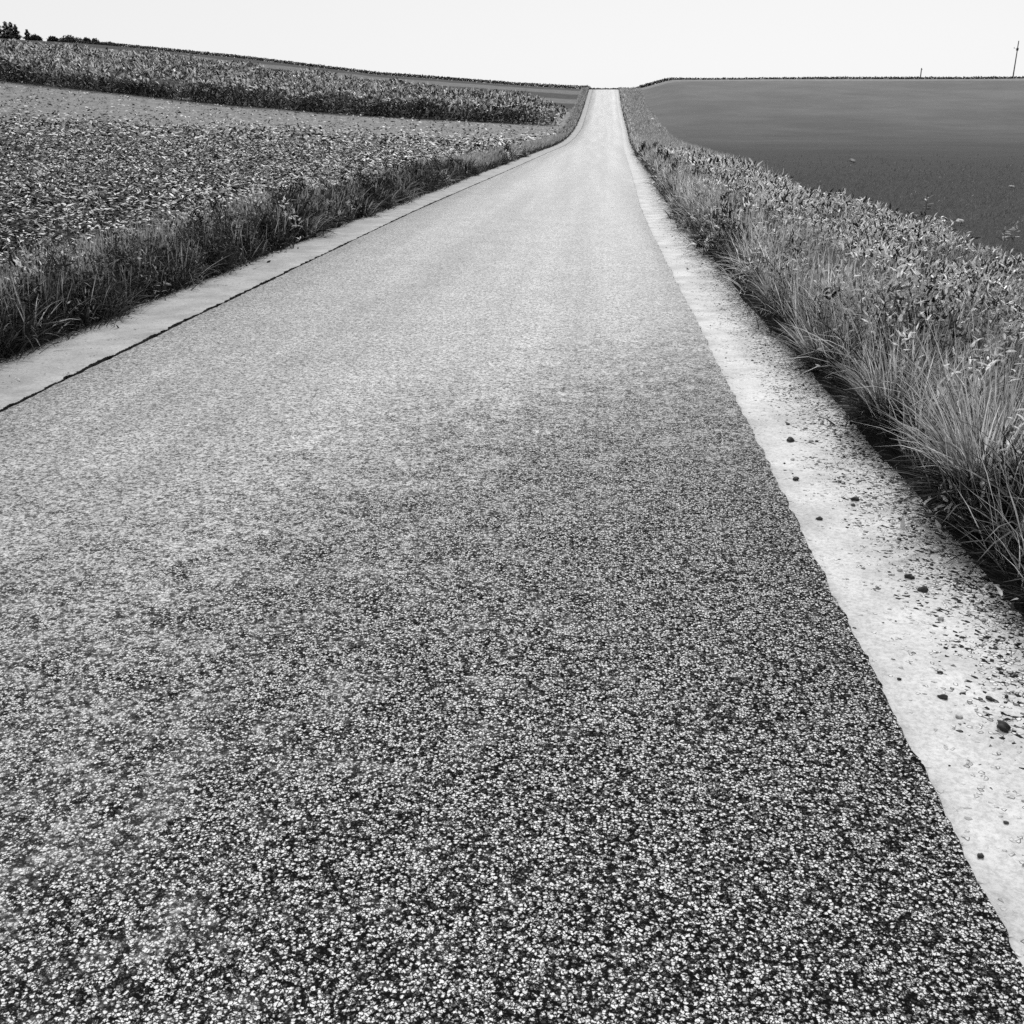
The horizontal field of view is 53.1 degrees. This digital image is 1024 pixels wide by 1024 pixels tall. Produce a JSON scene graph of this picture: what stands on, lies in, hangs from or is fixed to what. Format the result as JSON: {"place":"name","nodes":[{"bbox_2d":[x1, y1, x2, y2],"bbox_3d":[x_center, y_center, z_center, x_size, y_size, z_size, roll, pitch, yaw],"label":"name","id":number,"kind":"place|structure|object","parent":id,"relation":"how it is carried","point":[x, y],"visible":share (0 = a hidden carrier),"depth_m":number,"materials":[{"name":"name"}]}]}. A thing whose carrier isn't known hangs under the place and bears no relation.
{"place":"outdoors","nodes":[
{"label":"outdoors","id":0,"kind":"place"},
{"bbox_2d":[0,89,592,411],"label":"dust shoulder","id":1,"kind":"object","parent":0,"point":[45,369],"visible":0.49,"depth_m":9.36},
{"bbox_2d":[0,89,1023,1023],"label":"road","id":2,"kind":"structure","parent":0,"point":[434,613],"depth_m":3.13,"materials":[{"name":"grey asphalt"}]},
{"bbox_2d":[0,38,1023,616],"bbox_3d":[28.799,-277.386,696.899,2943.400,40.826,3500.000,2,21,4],"label":"ground","id":3,"kind":"structure","parent":0,"point":[874,122],"depth_m":105.38,"materials":[{"name":"grey soil"}]},
{"bbox_2d":[0,21,12,38],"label":"conifer tree","id":4,"kind":"object","parent":3,"relation":"on","point":[5,31],"visible":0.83,"depth_m":235.40,"materials":[{"name":"black plant"}]},
{"bbox_2d":[8,22,18,37],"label":"conifer tree","id":5,"kind":"object","parent":3,"relation":"on","point":[10,25],"visible":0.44,"depth_m":237.99,"materials":[{"name":"black plant"}]},
{"bbox_2d":[11,24,22,39],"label":"conifer tree","id":6,"kind":"object","parent":3,"relation":"on","point":[15,34],"visible":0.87,"depth_m":233.50,"materials":[{"name":"black plant"}]},
{"bbox_2d":[23,29,30,39],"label":"conifer tree","id":7,"kind":"object","parent":3,"relation":"on","point":[27,33],"visible":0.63,"depth_m":231.57,"materials":[{"name":"black plant"}]},
{"bbox_2d":[27,34,42,40],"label":"bush","id":8,"kind":"object","parent":3,"relation":"on","point":[33,37],"visible":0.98,"depth_m":229.56,"materials":[{"name":"black plant"}]},
{"bbox_2d":[46,35,58,41],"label":"bush","id":9,"kind":"object","parent":3,"relation":"on","point":[52,38],"visible":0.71,"depth_m":229.45,"materials":[{"name":"black plant"}]},
{"bbox_2d":[57,35,82,42],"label":"domed tree","id":10,"kind":"object","parent":3,"relation":"on","point":[70,39],"visible":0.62,"depth_m":230.95,"materials":[{"name":"black plant"}]},
{"bbox_2d":[0,79,565,277],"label":"field crop","id":11,"kind":"object","parent":3,"relation":"on","point":[156,145],"visible":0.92,"depth_m":34.55,"materials":[{"name":"grey plant"}]},
{"bbox_2d":[0,38,568,125],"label":"tall crop","id":12,"kind":"object","parent":3,"relation":"on","point":[299,89],"visible":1,"depth_m":119.95,"materials":[{"name":"grey plant"}]},
{"bbox_2d":[0,87,588,375],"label":"verge grass","id":13,"kind":"structure","parent":3,"relation":"on","point":[31,301],"depth_m":11.17,"materials":[{"name":"plant"}]},
{"bbox_2d":[77,40,1023,89],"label":"skyline hedge","id":14,"kind":"object","parent":3,"relation":"on","point":[409,74],"visible":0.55,"depth_m":204.68,"materials":[{"name":"black plant"}]},
{"bbox_2d":[738,245,818,310],"bbox_3d":[2.333,-2.032,8.934,0.804,0.654,0.888,2,21,4],"label":"grass tussock","id":15,"kind":"object","parent":3,"relation":"on","point":[766,285],"depth_m":8.93,"materials":[{"name":"plant"}]},
{"bbox_2d":[619,87,1023,708],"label":"verge grass","id":16,"kind":"structure","parent":3,"relation":"on","point":[737,237],"depth_m":6.44,"materials":[{"name":"plant"}]},
{"bbox_2d":[765,288,879,374],"bbox_3d":[2.184,-1.280,7.171,0.931,0.690,0.800,2,21,4],"label":"grass tussock","id":17,"kind":"object","parent":3,"relation":"on","point":[807,344],"depth_m":7.21,"materials":[{"name":"plant"}]},
{"bbox_2d":[659,144,1023,400],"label":"weeds","id":18,"kind":"object","parent":3,"relation":"on","point":[993,273],"visible":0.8,"depth_m":11.17,"materials":[{"name":"grey plant"}]},
{"bbox_2d":[726,150,1023,267],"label":"cereal crop","id":19,"kind":"object","parent":3,"relation":"on","point":[937,194],"visible":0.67,"depth_m":23.74,"materials":[{"name":"grey plant"}]},
{"bbox_2d":[817,310,974,441],"bbox_3d":[2.101,-0.759,5.525,0.901,0.687,0.904,2,21,4],"label":"grass tussock","id":20,"kind":"object","parent":3,"relation":"on","point":[872,383],"depth_m":5.53,"materials":[{"name":"plant"}]},
{"bbox_2d":[924,193,932,209],"bbox_3d":[7.479,-5.527,18.403,0.206,0.382,0.296,2,21,4],"label":"weed stalk","id":21,"kind":"object","parent":3,"relation":"on","point":[925,205],"visible":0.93,"depth_m":18.40,"materials":[{"name":"grey plant"}]},
{"bbox_2d":[852,328,1023,519],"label":"grass tussock","id":22,"kind":"object","parent":3,"relation":"on","point":[937,433],"depth_m":4.44,"materials":[{"name":"plant"}]},
{"bbox_2d":[996,228,1009,247],"bbox_3d":[6.518,-3.607,13.506,0.273,0.295,0.196,-15,26,-35],"label":"weed stalk","id":23,"kind":"object","parent":3,"relation":"on","point":[1004,238],"visible":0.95,"depth_m":13.49,"materials":[{"name":"grey plant"}]},
{"bbox_2d":[1009,221,1020,247],"bbox_3d":[6.603,-3.636,13.469,0.186,0.369,0.259,16,26,36],"label":"weed stalk","id":24,"kind":"object","parent":3,"relation":"on","point":[1014,229],"visible":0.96,"depth_m":13.45,"materials":[{"name":"grey plant"}]},
{"bbox_2d":[1013,41,1018,76],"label":"utility pole","id":25,"kind":"object","parent":3,"relation":"on","point":[1017,48],"visible":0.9,"depth_m":232.44,"materials":[{"name":"grey wood"}]},
{"bbox_2d":[0,0,1023,88],"label":"sky","id":26,"kind":"structure","parent":0,"point":[609,44],"materials":[{"name":"white"}]},
{"bbox_2d":[616,90,1023,965],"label":"gravel shoulder","id":27,"kind":"object","parent":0,"point":[972,760],"visible":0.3,"depth_m":3.81},
{"bbox_2d":[787,437,794,441],"bbox_3d":[1.514,-0.394,5.582,0.046,0.030,0.047,-16,26,-36],"label":"stone","id":28,"kind":"object","parent":27,"relation":"on","point":[790,439],"visible":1,"depth_m":5.57,"materials":[{"name":"grey stone"}]},
{"bbox_2d":[850,496,859,500],"bbox_3d":[1.579,-0.059,4.715,0.040,0.026,0.036,5,21,13],"label":"stone","id":29,"kind":"object","parent":27,"relation":"on","point":[855,498],"visible":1,"depth_m":4.70,"materials":[{"name":"grey stone"}]},
{"bbox_2d":[904,574,914,578],"bbox_3d":[1.517,0.246,3.907,0.041,0.025,0.032,10,23,24],"label":"stone","id":30,"kind":"object","parent":27,"relation":"on","point":[910,576],"visible":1,"depth_m":3.90,"materials":[{"name":"grey stone"}]},
{"bbox_2d":[917,586,928,592],"bbox_3d":[1.525,0.286,3.796,0.036,0.024,0.035,16,26,35],"label":"stone","id":31,"kind":"object","parent":27,"relation":"on","point":[924,589],"visible":1,"depth_m":3.79,"materials":[{"name":"grey stone"}]},
{"bbox_2d":[937,694,947,699],"bbox_3d":[1.299,0.557,3.089,0.032,0.018,0.021,10,23,24],"label":"stone","id":32,"kind":"object","parent":27,"relation":"on","point":[943,696],"visible":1,"depth_m":3.08,"materials":[{"name":"grey stone"}]},
{"bbox_2d":[977,853,983,858],"bbox_3d":[1.108,0.812,2.421,0.016,0.012,0.020,10,23,24],"label":"stone","id":33,"kind":"object","parent":27,"relation":"on","point":[980,855],"visible":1,"depth_m":2.42,"materials":[{"name":"grey stone"}]},
{"bbox_2d":[985,696,994,700],"bbox_3d":[1.437,0.563,3.079,0.028,0.014,0.016,15,26,35],"label":"stone","id":34,"kind":"object","parent":27,"relation":"on","point":[990,698],"visible":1,"depth_m":3.08,"materials":[{"name":"grey stone"}]},
{"bbox_2d":[996,720,1010,732],"bbox_3d":[1.406,0.614,2.930,0.037,0.028,0.042,16,26,36],"label":"stone","id":35,"kind":"object","parent":27,"relation":"on","point":[1004,726],"visible":1,"depth_m":2.92,"materials":[{"name":"grey stone"}]},
{"bbox_2d":[658,219,1023,823],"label":"loose gravel","id":36,"kind":"structure","parent":0,"point":[959,716],"depth_m":4.75,"materials":[{"name":"grey gravel"}]}
]}

